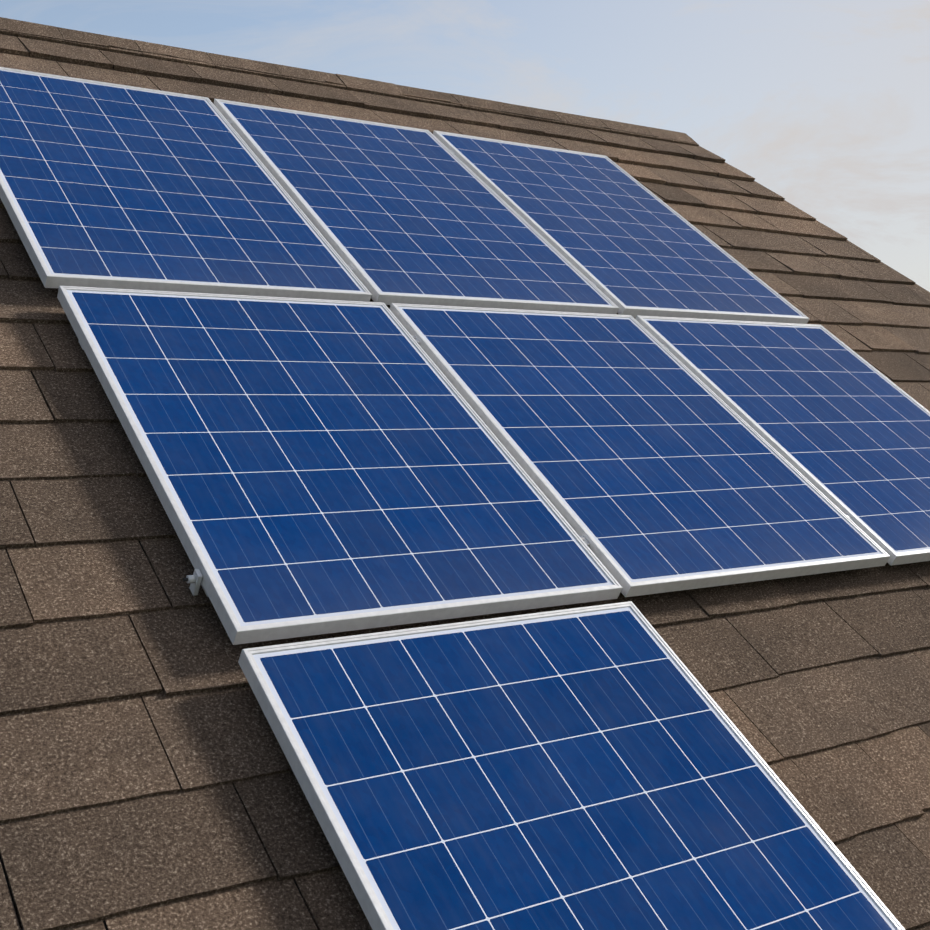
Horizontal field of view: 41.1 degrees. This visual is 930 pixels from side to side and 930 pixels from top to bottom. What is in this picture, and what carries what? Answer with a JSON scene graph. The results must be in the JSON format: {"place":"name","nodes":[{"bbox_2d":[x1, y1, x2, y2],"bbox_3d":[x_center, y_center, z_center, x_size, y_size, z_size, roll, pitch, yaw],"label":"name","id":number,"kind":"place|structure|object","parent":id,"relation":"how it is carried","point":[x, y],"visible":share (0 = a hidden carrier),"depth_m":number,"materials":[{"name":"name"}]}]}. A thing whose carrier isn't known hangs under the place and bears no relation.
{"place":"outdoors","nodes":[
{"label":"outdoors","id":0,"kind":"place"},
{"bbox_2d":[0,0,929,291],"label":"sky","id":1,"kind":"structure","parent":0,"point":[825,104],"materials":[{"name":"blue"}]},
{"label":"ground","id":2,"kind":"structure","parent":0,"visible":0},
{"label":"house walls","id":3,"kind":"object","parent":2,"relation":"on","visible":0},
{"bbox_2d":[0,209,824,929],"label":"roof body","id":4,"kind":"structure","parent":3,"relation":"on","point":[142,701],"depth_m":2.23,"materials":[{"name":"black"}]},
{"bbox_2d":[0,17,698,145],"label":"ridge hip caps","id":5,"kind":"object","parent":4,"relation":"on","point":[390,89],"visible":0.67,"depth_m":5.81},
{"bbox_2d":[0,28,929,929],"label":"shingles","id":6,"kind":"object","parent":4,"relation":"on","point":[118,810],"visible":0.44,"depth_m":2.74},
{"bbox_2d":[78,119,853,596],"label":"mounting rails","id":7,"kind":"object","parent":4,"relation":"on","point":[194,579],"visible":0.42,"depth_m":2.58,"materials":[{"name":"metal"}]},
{"bbox_2d":[0,67,371,301],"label":"solar panel","id":8,"kind":"object","parent":7,"relation":"on","point":[109,185],"visible":0.96,"depth_m":3.98,"materials":[{"name":"glass"}]},
{"bbox_2d":[57,286,621,644],"bbox_3d":[-0.356,-0.077,3.169,1.010,0.038,1.352,-2,38,-35],"label":"panel","id":9,"kind":"object","parent":7,"relation":"on","point":[311,467],"visible":1,"depth_m":3.04,"materials":[{"name":"glass"}]},
{"bbox_2d":[213,99,618,313],"bbox_3d":[-0.223,-0.997,4.715,1.010,0.038,1.533,-2,38,-35],"label":"solar panel","id":10,"kind":"object","parent":7,"relation":"on","point":[400,214],"visible":0.9,"depth_m":4.60,"materials":[{"name":"glass"}]},
{"bbox_2d":[238,601,904,929],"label":"solar panel","id":11,"kind":"object","parent":7,"relation":"on","point":[602,767],"visible":1,"depth_m":2.38,"materials":[{"name":"glass"}]},
{"bbox_2d":[433,130,808,323],"bbox_3d":[0.632,-1.029,5.307,1.010,0.037,1.533,-2,38,-35],"label":"solar panel","id":12,"kind":"object","parent":7,"relation":"on","point":[625,242],"visible":0.96,"depth_m":5.20,"materials":[{"name":"glass"}]},
{"bbox_2d":[389,303,889,596],"bbox_3d":[0.496,-0.108,3.761,1.010,0.039,1.352,-2,38,-35],"label":"panel","id":13,"kind":"object","parent":7,"relation":"on","point":[647,461],"visible":0.96,"depth_m":3.65,"materials":[{"name":"glass"}]},
{"bbox_2d":[635,315,929,565],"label":"panel","id":14,"kind":"object","parent":7,"relation":"on","point":[840,425],"visible":0.91,"depth_m":4.32,"materials":[{"name":"glass"}]}
]}

